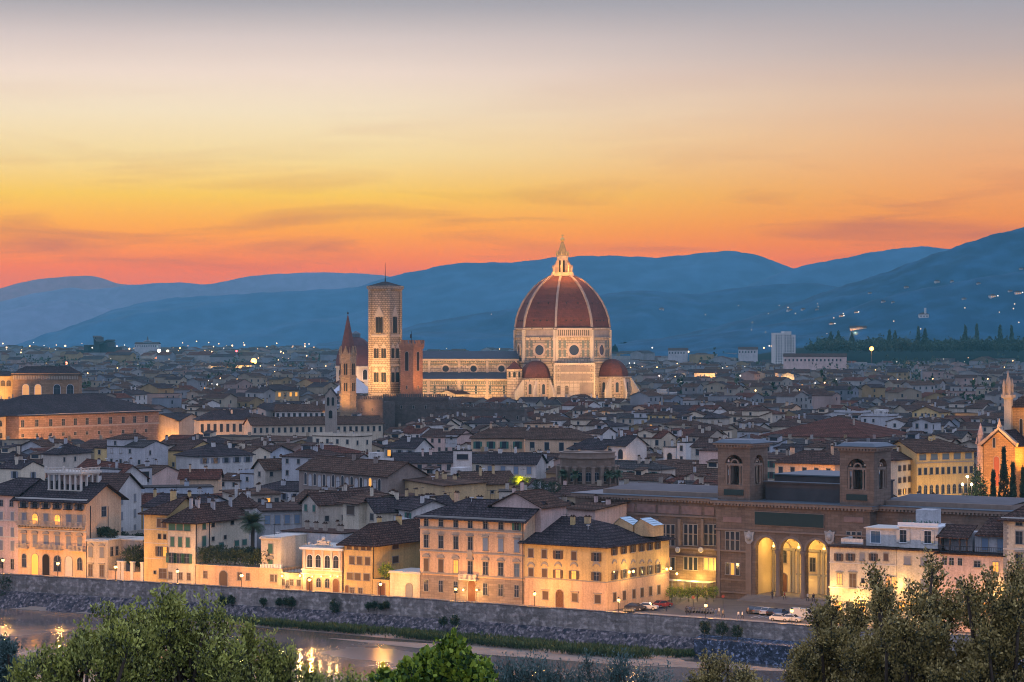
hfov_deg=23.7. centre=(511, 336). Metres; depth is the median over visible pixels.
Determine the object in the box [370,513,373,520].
window
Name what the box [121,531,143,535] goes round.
hedge
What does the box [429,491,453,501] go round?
town house
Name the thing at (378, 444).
town house
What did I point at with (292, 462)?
town house
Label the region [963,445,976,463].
town house
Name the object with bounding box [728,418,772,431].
town house
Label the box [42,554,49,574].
door
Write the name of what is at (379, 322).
window
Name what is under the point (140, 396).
town house
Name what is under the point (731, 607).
square
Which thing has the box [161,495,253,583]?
riverside house
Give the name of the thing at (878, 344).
distant tree mass
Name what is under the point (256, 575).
garden wall
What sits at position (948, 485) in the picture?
window
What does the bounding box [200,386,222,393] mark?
town house
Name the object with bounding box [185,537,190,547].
window
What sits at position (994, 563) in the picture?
window
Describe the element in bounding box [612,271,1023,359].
foothills
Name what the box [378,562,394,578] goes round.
garden bush
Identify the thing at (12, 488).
riverside house
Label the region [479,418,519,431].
town house
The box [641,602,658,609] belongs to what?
parked car
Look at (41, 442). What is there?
town house
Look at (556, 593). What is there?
door
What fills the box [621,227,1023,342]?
hills fiesole
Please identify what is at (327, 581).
window
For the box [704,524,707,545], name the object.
window
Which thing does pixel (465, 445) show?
town house
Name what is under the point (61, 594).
embankment wall
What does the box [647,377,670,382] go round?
town house
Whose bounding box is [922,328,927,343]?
distant cypress
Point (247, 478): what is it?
town house
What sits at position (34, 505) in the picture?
window
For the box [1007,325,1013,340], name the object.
distant cypress
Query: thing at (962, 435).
town house
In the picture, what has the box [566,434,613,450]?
town house
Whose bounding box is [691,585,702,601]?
terrace shrub
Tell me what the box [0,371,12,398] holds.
palace wing
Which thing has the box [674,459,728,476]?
town house
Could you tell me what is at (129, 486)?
town house
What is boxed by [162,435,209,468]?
town house
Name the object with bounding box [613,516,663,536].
rooftop skylight
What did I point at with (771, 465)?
window
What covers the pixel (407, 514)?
window
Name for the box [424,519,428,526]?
window
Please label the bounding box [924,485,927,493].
window
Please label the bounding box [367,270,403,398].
bell tower
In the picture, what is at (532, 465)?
town house
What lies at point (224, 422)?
building
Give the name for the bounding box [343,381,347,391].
window
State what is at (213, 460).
window
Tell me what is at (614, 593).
window
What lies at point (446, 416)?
town house
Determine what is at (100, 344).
courthouse
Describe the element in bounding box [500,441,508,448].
window
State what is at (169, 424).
range
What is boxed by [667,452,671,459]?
window
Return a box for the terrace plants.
[532,478,561,492]
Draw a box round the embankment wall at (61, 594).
[0,573,976,650]
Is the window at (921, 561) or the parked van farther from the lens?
the parked van
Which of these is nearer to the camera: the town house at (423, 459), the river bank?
the river bank
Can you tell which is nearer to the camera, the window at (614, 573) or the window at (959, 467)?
the window at (614, 573)
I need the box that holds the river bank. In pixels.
[13,606,785,670]
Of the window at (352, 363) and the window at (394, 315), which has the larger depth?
the window at (394, 315)
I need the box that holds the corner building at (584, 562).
[518,514,675,610]
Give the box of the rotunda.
[555,450,619,485]
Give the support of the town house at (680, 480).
on the ground at (672, 609)
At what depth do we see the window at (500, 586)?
502.05 m
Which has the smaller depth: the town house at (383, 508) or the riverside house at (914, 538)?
the riverside house at (914, 538)
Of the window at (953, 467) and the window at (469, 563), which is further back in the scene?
the window at (953, 467)
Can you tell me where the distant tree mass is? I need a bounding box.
[0,331,1023,400]
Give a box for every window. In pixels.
[0,511,3,520]
[0,526,3,535]
[0,540,3,550]
[0,558,3,568]
[9,500,13,506]
[10,511,14,521]
[10,527,14,537]
[10,540,14,550]
[10,559,14,569]
[11,471,17,478]
[20,501,28,506]
[20,530,26,546]
[21,420,24,427]
[21,512,26,523]
[21,553,26,567]
[22,384,28,394]
[30,502,39,507]
[31,472,35,477]
[31,531,37,546]
[32,513,37,523]
[34,384,41,394]
[35,419,38,426]
[41,502,50,507]
[42,531,48,547]
[43,513,48,524]
[53,384,60,393]
[53,503,61,507]
[53,555,61,571]
[54,514,60,524]
[54,532,60,547]
[61,418,64,425]
[64,503,72,508]
[65,532,71,548]
[66,514,71,525]
[67,384,73,393]
[75,504,83,508]
[76,533,82,549]
[77,515,81,525]
[77,557,82,570]
[87,543,93,557]
[87,562,93,576]
[97,417,100,424]
[98,543,104,557]
[98,563,104,576]
[101,506,106,516]
[110,546,113,556]
[115,546,118,555]
[121,416,124,423]
[141,471,148,481]
[144,415,147,422]
[155,546,162,556]
[156,518,160,527]
[158,568,166,578]
[161,518,166,527]
[161,546,168,556]
[166,552,176,563]
[168,523,175,530]
[168,571,172,579]
[169,536,174,546]
[174,553,182,563]
[175,524,182,530]
[178,536,182,547]
[178,572,182,579]
[181,553,191,563]
[184,524,190,531]
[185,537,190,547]
[186,572,190,580]
[201,458,208,463]
[202,535,205,545]
[203,570,207,578]
[211,457,219,463]
[222,457,230,462]
[226,424,229,431]
[232,424,235,431]
[233,457,240,462]
[234,540,239,546]
[236,572,241,580]
[242,539,247,545]
[244,456,251,461]
[245,573,250,580]
[264,515,270,524]
[266,556,273,563]
[267,543,272,553]
[269,574,273,581]
[274,515,279,523]
[281,493,287,499]
[284,514,290,523]
[284,579,289,588]
[288,579,293,585]
[294,514,299,523]
[296,579,300,586]
[303,472,306,484]
[306,554,312,567]
[313,473,316,485]
[314,554,320,567]
[315,577,321,587]
[322,474,325,485]
[323,555,329,568]
[324,515,329,521]
[324,578,329,588]
[328,410,332,418]
[332,474,334,486]
[332,555,337,568]
[343,362,347,374]
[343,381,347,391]
[346,505,354,515]
[346,572,352,579]
[348,556,354,564]
[350,476,353,487]
[350,587,354,592]
[351,362,354,374]
[351,381,354,391]
[354,572,360,580]
[356,556,361,564]
[358,587,362,593]
[359,477,362,486]
[363,369,366,379]
[363,573,369,580]
[364,557,370,565]
[368,477,371,486]
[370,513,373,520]
[373,343,378,358]
[373,367,378,382]
[374,305,383,333]
[378,478,380,490]
[381,343,386,358]
[381,367,386,382]
[386,449,392,455]
[391,305,397,333]
[391,343,394,358]
[391,367,394,382]
[392,544,398,549]
[392,555,398,563]
[395,343,398,358]
[395,367,399,382]
[405,351,408,370]
[405,512,410,518]
[417,351,419,370]
[422,533,429,547]
[422,554,429,571]
[423,579,428,591]
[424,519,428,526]
[437,533,443,548]
[437,555,444,572]
[437,580,443,592]
[438,520,443,526]
[451,555,459,573]
[452,520,458,527]
[452,534,458,549]
[453,581,458,593]
[457,454,467,459]
[466,535,473,550]
[466,557,473,574]
[467,521,472,528]
[473,441,481,448]
[481,536,488,550]
[481,557,488,575]
[482,583,487,595]
[483,522,488,529]
[487,441,494,448]
[496,558,504,576]
[497,522,503,529]
[497,537,503,551]
[498,583,503,596]
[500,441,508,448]
[512,523,520,530]
[512,537,519,552]
[512,559,520,576]
[513,441,521,448]
[513,466,518,473]
[513,584,519,597]
[526,466,531,473]
[527,548,533,557]
[527,567,533,576]
[529,442,534,450]
[541,549,547,558]
[541,568,547,577]
[541,589,548,599]
[544,442,548,450]
[553,550,562,559]
[553,569,562,578]
[559,442,563,450]
[564,385,568,394]
[569,570,578,579]
[570,591,578,602]
[571,551,576,560]
[577,472,581,481]
[586,472,590,481]
[591,552,600,561]
[591,571,600,581]
[593,593,601,603]
[595,472,598,481]
[611,547,617,555]
[612,570,617,579]
[613,592,616,602]
[618,449,622,458]
[621,546,626,554]
[621,569,627,578]
[622,590,625,600]
[630,545,635,552]
[630,567,636,577]
[632,588,635,598]
[639,544,644,551]
[639,566,645,575]
[640,587,644,597]
[647,543,652,550]
[647,565,652,574]
[649,586,652,595]
[655,541,660,549]
[655,564,660,573]
[657,584,660,594]
[666,524,670,545]
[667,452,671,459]
[670,524,674,545]
[670,557,675,570]
[683,524,687,545]
[683,557,687,569]
[688,524,692,545]
[688,557,692,570]
[693,524,697,545]
[693,557,697,570]
[703,556,707,569]
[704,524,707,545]
[708,524,712,545]
[708,558,712,570]
[713,524,715,545]
[713,558,715,570]
[725,531,729,549]
[725,562,729,574]
[730,531,734,549]
[730,562,734,575]
[735,531,739,549]
[735,563,739,575]
[768,461,774,467]
[768,472,774,478]
[778,466,782,472]
[783,550,786,563]
[809,557,815,571]
[834,553,842,561]
[834,601,842,611]
[835,571,842,584]
[846,553,854,561]
[847,571,857,588]
[856,531,861,538]
[859,553,864,561]
[869,553,877,561]
[870,530,881,543]
[883,553,888,561]
[885,576,890,584]
[891,576,896,587]
[896,529,909,542]
[902,579,909,588]
[903,556,910,565]
[919,454,925,460]
[920,557,927,565]
[921,530,933,543]
[924,467,927,474]
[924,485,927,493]
[929,467,933,474]
[929,485,932,493]
[931,453,937,459]
[935,467,939,474]
[935,484,938,493]
[941,484,944,493]
[942,453,949,459]
[947,484,950,493]
[949,557,953,564]
[952,466,956,473]
[952,484,956,493]
[953,453,960,458]
[957,558,962,565]
[958,466,961,473]
[958,483,961,493]
[964,466,967,473]
[965,452,972,458]
[973,560,980,567]
[981,537,988,550]
[992,437,995,447]
[992,561,999,572]
[993,456,999,486]
[996,538,1003,550]
[1014,530,1023,544]
[1014,551,1023,567]
[1015,522,1022,526]
[1019,418,1022,434]
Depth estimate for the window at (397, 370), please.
1439.68 m
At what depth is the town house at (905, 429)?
995.90 m
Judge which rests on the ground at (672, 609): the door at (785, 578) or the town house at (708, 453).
the town house at (708, 453)
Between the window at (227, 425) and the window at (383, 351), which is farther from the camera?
the window at (383, 351)
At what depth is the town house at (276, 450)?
818.46 m
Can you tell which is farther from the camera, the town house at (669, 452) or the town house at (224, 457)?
the town house at (669, 452)
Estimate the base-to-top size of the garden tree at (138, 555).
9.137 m
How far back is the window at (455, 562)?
507.85 m
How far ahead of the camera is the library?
509.45 m
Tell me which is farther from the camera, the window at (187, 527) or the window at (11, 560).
the window at (11, 560)
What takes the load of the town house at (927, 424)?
on the ground at (672, 609)
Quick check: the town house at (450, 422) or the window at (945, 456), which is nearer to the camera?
the window at (945, 456)
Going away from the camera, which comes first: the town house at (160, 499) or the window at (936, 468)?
the town house at (160, 499)
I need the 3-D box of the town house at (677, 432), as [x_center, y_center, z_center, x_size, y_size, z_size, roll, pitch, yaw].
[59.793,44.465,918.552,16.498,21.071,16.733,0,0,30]
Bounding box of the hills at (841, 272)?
[746,246,948,286]
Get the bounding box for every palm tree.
[237,510,265,561]
[557,469,567,484]
[570,469,580,484]
[603,469,613,485]
[613,469,622,484]
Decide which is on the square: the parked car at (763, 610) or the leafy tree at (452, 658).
the parked car at (763, 610)
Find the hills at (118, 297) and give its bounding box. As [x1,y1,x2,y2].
[0,272,388,310]
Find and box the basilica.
[975,372,1023,497]
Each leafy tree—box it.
[0,632,38,681]
[3,595,165,681]
[135,581,255,681]
[228,612,324,681]
[369,625,498,681]
[776,589,878,681]
[826,541,982,681]
[922,552,1023,681]
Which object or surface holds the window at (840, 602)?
in the riverside house at (848, 555)
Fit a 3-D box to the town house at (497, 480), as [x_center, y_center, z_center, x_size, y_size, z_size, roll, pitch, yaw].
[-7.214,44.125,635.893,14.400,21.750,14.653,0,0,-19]
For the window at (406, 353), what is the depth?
1166.74 m
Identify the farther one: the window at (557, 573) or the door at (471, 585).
the door at (471, 585)
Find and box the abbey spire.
[339,312,356,415]
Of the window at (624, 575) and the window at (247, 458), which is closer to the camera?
the window at (624, 575)
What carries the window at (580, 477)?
in the rotunda
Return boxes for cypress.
[828,331,833,340]
[835,330,841,343]
[849,332,853,341]
[887,329,892,349]
[892,330,897,342]
[915,326,921,341]
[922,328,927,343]
[962,324,968,339]
[975,323,979,339]
[990,469,996,496]
[996,324,1003,343]
[997,446,1009,496]
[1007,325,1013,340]
[1008,462,1017,496]
[1019,465,1023,497]
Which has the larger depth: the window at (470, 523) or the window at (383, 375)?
the window at (383, 375)
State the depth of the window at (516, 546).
500.10 m
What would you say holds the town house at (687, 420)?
on the ground at (672, 609)
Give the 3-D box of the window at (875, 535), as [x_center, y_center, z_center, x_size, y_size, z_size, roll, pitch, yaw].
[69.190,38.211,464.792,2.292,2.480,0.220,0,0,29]
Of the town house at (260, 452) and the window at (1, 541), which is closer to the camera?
the window at (1, 541)
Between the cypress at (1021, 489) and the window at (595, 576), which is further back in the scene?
the cypress at (1021, 489)
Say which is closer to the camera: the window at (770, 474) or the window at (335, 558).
the window at (335, 558)
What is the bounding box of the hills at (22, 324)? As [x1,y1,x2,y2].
[0,300,109,346]
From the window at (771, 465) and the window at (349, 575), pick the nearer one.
the window at (349, 575)
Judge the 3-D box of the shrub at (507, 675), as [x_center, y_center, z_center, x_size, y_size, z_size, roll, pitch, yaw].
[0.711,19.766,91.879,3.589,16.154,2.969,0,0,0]
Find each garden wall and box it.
[108,561,143,580]
[195,561,300,588]
[372,579,389,594]
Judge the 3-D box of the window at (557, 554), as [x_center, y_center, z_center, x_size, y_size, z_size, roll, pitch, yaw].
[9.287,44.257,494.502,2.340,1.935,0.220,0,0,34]
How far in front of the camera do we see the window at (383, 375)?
1433.02 m
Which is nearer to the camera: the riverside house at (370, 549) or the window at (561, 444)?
the riverside house at (370, 549)
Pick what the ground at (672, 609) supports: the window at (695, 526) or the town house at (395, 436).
the town house at (395, 436)
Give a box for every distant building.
[135,336,160,354]
[203,363,228,366]
[235,362,254,367]
[668,348,687,362]
[693,369,731,376]
[738,347,757,361]
[774,369,810,376]
[783,353,846,369]
[849,326,866,330]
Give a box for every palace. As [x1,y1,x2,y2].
[0,393,162,441]
[10,366,83,397]
[299,536,343,591]
[892,434,976,494]
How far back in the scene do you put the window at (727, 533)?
511.83 m
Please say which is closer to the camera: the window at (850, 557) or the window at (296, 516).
the window at (850, 557)
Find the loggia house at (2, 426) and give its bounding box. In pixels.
[0,405,7,439]
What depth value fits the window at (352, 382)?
1187.14 m
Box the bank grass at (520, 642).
[140,609,694,658]
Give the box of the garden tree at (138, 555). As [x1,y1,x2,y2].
[119,542,143,570]
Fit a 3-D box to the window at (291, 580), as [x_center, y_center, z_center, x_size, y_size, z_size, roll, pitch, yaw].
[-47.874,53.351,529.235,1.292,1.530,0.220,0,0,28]
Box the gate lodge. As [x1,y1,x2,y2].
[388,568,420,597]
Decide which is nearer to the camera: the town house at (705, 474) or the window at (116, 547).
the window at (116, 547)
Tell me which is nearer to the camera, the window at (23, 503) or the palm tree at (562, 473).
the window at (23, 503)
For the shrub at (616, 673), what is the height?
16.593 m
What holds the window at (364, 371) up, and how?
in the chapel dome
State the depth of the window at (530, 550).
498.21 m
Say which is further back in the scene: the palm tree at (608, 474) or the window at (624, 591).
the palm tree at (608, 474)
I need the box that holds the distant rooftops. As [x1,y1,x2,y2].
[0,345,1023,502]
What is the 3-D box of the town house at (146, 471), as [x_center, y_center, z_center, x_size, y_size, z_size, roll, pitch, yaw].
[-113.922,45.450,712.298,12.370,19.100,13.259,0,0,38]
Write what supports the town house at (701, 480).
on the ground at (672, 609)
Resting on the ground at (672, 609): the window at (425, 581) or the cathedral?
the cathedral
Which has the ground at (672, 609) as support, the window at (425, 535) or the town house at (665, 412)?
the town house at (665, 412)
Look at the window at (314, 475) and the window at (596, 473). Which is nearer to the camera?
the window at (596, 473)
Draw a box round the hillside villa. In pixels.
[918,308,928,317]
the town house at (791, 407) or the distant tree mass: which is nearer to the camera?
the town house at (791, 407)
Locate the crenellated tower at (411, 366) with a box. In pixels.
[399,331,423,396]
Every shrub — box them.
[493,649,576,681]
[509,475,530,484]
[563,647,681,681]
[666,584,676,601]
[674,585,684,598]
[683,586,694,601]
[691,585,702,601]
[700,584,711,598]
[708,585,718,601]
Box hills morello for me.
[16,251,792,348]
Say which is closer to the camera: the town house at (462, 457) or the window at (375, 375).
the town house at (462, 457)
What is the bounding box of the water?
[0,608,864,681]
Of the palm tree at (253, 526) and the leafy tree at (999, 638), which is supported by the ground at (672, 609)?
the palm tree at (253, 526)
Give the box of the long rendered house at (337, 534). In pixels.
[280,520,358,544]
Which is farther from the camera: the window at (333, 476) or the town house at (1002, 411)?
the town house at (1002, 411)
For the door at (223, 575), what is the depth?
537.58 m
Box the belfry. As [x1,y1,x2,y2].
[324,387,337,432]
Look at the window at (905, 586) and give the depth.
460.04 m
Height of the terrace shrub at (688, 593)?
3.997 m
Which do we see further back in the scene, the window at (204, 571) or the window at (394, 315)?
the window at (394, 315)
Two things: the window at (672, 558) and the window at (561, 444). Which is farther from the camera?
the window at (561, 444)
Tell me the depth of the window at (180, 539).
542.85 m
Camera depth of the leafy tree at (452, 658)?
57.38 m
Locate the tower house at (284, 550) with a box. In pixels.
[259,524,306,567]
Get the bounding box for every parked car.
[624,602,646,610]
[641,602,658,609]
[652,600,672,607]
[746,606,755,613]
[753,606,763,613]
[759,607,770,614]
[766,607,777,614]
[769,613,789,621]
[773,608,788,613]
[784,614,803,622]
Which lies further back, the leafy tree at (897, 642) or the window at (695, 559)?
the window at (695, 559)
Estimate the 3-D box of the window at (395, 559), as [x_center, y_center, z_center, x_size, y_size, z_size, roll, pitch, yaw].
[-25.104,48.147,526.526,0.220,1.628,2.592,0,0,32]
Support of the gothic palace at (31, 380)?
on the ground at (672, 609)
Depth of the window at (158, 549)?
545.51 m
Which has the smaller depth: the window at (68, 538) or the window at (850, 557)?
the window at (850, 557)
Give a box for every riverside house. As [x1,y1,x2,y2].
[0,477,41,573]
[138,489,194,581]
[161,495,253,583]
[336,514,419,593]
[826,524,902,625]
[896,508,944,623]
[935,517,1005,631]
[996,505,1023,605]
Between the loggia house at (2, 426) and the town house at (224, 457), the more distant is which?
the loggia house at (2, 426)
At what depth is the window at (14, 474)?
631.26 m
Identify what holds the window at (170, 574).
in the riverside house at (192, 527)
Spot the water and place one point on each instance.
(29, 629)
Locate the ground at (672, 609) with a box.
[615,594,970,633]
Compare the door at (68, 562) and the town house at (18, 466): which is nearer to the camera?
the door at (68, 562)
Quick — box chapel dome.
[335,331,367,386]
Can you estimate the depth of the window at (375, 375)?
1435.82 m
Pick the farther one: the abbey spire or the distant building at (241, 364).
the distant building at (241, 364)
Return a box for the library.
[570,438,1023,605]
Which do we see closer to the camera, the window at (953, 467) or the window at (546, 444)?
the window at (953, 467)
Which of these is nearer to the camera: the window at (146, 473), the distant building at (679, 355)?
the window at (146, 473)
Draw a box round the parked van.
[790,607,812,618]
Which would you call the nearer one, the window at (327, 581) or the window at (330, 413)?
the window at (327, 581)
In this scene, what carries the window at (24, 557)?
in the palazzo at (60, 521)
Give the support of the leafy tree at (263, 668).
on the hillside
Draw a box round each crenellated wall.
[356,396,394,437]
[383,394,460,426]
[434,404,526,421]
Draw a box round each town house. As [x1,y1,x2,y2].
[0,445,29,464]
[0,453,44,482]
[20,434,63,451]
[25,449,45,464]
[40,437,93,470]
[57,469,144,531]
[76,458,149,484]
[90,460,152,484]
[93,435,113,460]
[105,433,168,465]
[115,385,149,403]
[125,529,142,535]
[129,457,179,484]
[141,477,213,493]
[141,484,228,533]
[141,488,163,528]
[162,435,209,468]
[173,441,255,473]
[177,464,223,493]
[181,396,220,409]
[186,401,219,415]
[188,430,228,443]
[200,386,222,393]
[219,482,283,501]
[220,386,243,392]
[221,435,275,445]
[222,468,246,492]
[227,438,271,464]
[234,483,259,561]
[239,469,253,488]
[247,383,267,388]
[249,408,268,416]
[251,454,281,486]
[252,434,308,442]
[253,479,298,501]
[257,497,301,563]
[259,439,294,457]
[260,381,298,400]
[280,439,346,480]
[284,398,304,403]
[289,484,383,504]
[292,385,306,390]
[295,442,367,455]
[295,452,429,492]
[298,481,364,527]
[308,393,325,399]
[312,429,371,451]
[336,482,400,528]
[343,451,367,457]
[344,411,361,415]
[364,487,453,524]
[365,452,393,460]
[372,430,406,442]
[372,438,391,451]
[381,433,434,457]
[390,448,452,471]
[392,418,446,431]
[394,493,446,519]
[399,487,420,496]
[403,421,429,436]
[403,470,489,500]
[420,413,462,428]
[420,425,475,451]
[421,414,459,428]
[421,466,450,473]
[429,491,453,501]
[437,411,471,422]
[447,467,474,474]
[453,444,471,466]
[456,442,470,448]
[456,464,519,498]
[464,415,508,428]
[465,490,495,498]
[469,423,525,451]
[472,450,492,470]
[475,399,505,406]
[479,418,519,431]
[481,445,548,478]
[487,479,570,531]
[498,481,532,498]
[507,400,529,406]
[516,469,542,488]
[523,416,554,427]
[523,422,597,452]
[531,409,571,425]
[533,404,559,412]
[533,451,557,467]
[537,449,559,457]
[545,479,568,493]
[553,494,574,515]
[561,397,600,410]
[562,413,607,430]
[566,424,585,431]
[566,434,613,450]
[566,494,629,523]
[570,393,604,406]
[571,402,598,417]
[572,415,630,431]
[573,409,607,419]
[584,423,616,438]
[597,401,624,414]
[598,395,627,407]
[606,429,649,460]
[615,455,677,475]
[619,409,656,425]
[619,466,675,484]
[632,401,663,411]
[632,424,676,451]
[646,406,679,419]
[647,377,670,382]
[647,447,662,460]
[654,389,677,394]
[661,414,706,427]
[663,439,680,459]
[663,465,716,482]
[668,427,688,440]
[668,476,686,483]
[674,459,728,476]
[675,406,730,424]
[677,435,694,459]
[679,475,717,485]
[687,400,726,413]
[688,422,723,440]
[690,433,727,459]
[693,422,732,437]
[694,392,716,401]
[697,437,732,463]
[721,406,773,423]
[724,400,767,410]
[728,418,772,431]
[732,395,755,404]
[737,421,771,437]
[739,405,786,422]
[740,432,762,438]
[755,448,789,480]
[760,434,788,451]
[769,417,801,431]
[772,445,850,472]
[773,438,808,452]
[780,401,801,411]
[782,385,797,390]
[790,412,814,423]
[803,438,847,450]
[805,407,833,416]
[820,442,839,456]
[833,407,870,416]
[833,413,862,420]
[860,409,898,426]
[864,446,912,496]
[885,414,908,428]
[885,425,924,432]
[888,435,904,443]
[902,416,955,430]
[902,431,924,438]
[911,413,942,433]
[912,401,951,416]
[919,433,961,443]
[930,425,971,441]
[947,399,989,414]
[958,435,977,447]
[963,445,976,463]
[969,409,1003,421]
[979,416,1003,432]
[993,406,1003,412]
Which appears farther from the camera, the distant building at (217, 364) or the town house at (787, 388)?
the distant building at (217, 364)
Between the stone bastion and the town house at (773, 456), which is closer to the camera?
the stone bastion
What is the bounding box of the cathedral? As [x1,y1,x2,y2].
[423,234,639,399]
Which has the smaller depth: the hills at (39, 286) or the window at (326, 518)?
the window at (326, 518)
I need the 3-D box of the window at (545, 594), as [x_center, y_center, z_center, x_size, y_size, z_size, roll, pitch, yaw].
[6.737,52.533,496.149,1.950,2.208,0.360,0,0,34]
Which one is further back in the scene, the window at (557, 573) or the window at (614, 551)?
the window at (557, 573)
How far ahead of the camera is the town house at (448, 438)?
928.16 m
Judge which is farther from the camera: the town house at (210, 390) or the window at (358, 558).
the town house at (210, 390)
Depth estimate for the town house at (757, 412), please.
1063.62 m
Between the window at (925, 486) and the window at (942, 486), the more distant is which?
the window at (942, 486)
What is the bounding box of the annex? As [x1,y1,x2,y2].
[85,535,137,578]
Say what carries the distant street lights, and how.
on the distant rooftops
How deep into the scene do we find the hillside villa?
3978.51 m
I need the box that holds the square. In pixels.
[674,595,970,632]
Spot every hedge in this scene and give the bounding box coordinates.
[97,526,118,537]
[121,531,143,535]
[197,544,269,566]
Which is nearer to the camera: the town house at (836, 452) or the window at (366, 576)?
the window at (366, 576)
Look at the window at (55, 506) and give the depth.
558.72 m
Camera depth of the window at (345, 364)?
1186.27 m
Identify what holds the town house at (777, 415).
on the ground at (672, 609)
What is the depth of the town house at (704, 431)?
874.68 m
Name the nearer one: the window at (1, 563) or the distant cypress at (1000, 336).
the window at (1, 563)
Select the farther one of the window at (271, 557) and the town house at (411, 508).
the town house at (411, 508)
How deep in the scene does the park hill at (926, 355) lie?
3359.63 m
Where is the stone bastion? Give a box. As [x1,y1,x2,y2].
[694,634,1023,681]
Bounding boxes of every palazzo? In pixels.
[10,466,128,577]
[414,491,547,604]
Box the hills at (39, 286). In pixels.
[0,276,126,301]
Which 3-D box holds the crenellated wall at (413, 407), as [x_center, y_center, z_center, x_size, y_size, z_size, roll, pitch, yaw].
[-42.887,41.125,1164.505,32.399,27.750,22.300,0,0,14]
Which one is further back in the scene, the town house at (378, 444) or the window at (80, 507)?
the town house at (378, 444)
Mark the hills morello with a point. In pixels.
(310, 318)
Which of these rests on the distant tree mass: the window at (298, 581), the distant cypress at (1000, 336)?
the distant cypress at (1000, 336)
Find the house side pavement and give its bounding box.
[0,572,976,634]
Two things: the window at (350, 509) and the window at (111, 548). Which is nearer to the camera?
the window at (111, 548)
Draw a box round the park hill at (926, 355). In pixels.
[737,347,1023,363]
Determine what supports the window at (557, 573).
in the corner building at (584, 562)
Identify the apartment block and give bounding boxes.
[771,331,794,363]
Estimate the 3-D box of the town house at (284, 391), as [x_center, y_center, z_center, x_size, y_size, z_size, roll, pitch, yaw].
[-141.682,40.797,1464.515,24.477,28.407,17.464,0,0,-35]
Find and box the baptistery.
[334,378,367,395]
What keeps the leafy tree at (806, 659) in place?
on the hillside
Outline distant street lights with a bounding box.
[2,341,1012,390]
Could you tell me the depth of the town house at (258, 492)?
630.97 m
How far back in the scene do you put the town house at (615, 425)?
1030.57 m
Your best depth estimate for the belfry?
1040.98 m
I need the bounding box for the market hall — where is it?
[759,416,906,439]
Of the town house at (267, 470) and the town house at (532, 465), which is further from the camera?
the town house at (532, 465)
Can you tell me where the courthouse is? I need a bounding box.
[77,336,121,352]
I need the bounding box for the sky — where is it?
[0,0,1023,287]
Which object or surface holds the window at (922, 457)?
in the palace at (941, 466)
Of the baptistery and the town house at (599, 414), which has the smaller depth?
the town house at (599, 414)
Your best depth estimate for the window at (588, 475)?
645.91 m
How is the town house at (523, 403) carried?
on the ground at (672, 609)
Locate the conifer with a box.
[961,462,992,496]
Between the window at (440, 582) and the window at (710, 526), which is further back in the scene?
the window at (710, 526)
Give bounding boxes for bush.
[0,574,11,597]
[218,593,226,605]
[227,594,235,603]
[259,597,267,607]
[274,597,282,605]
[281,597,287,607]
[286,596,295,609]
[312,664,370,681]
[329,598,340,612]
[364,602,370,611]
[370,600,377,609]
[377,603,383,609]
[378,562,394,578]
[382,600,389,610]
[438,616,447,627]
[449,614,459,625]
[682,648,772,681]
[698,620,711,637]
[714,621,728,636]
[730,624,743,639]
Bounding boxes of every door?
[31,553,38,574]
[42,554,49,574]
[64,556,72,576]
[219,570,227,585]
[306,576,312,590]
[332,578,339,591]
[345,585,348,592]
[377,582,385,594]
[405,583,412,596]
[467,581,475,600]
[555,589,563,607]
[783,572,787,591]
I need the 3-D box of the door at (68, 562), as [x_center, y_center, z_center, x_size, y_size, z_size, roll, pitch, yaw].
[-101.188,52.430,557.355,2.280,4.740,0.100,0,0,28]
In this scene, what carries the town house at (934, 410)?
on the ground at (672, 609)
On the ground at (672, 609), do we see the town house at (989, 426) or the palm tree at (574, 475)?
the town house at (989, 426)
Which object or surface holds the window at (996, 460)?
in the basilica
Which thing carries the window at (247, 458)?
in the town house at (224, 457)
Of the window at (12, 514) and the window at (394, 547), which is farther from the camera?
the window at (12, 514)
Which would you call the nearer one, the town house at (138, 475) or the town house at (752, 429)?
the town house at (138, 475)
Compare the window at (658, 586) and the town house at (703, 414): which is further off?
the town house at (703, 414)
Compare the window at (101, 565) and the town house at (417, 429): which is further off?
the town house at (417, 429)
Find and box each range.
[159,412,181,441]
[171,413,197,434]
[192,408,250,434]
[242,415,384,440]
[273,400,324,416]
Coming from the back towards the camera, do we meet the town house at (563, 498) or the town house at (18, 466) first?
the town house at (18, 466)
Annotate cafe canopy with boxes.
[669,579,714,596]
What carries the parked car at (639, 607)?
on the ground at (672, 609)
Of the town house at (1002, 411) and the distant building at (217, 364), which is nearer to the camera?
the town house at (1002, 411)
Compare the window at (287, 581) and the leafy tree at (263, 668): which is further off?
the window at (287, 581)
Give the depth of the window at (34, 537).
561.86 m
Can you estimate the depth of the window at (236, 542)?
555.32 m
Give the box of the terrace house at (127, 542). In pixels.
[121,536,143,571]
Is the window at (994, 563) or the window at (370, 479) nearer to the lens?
the window at (994, 563)

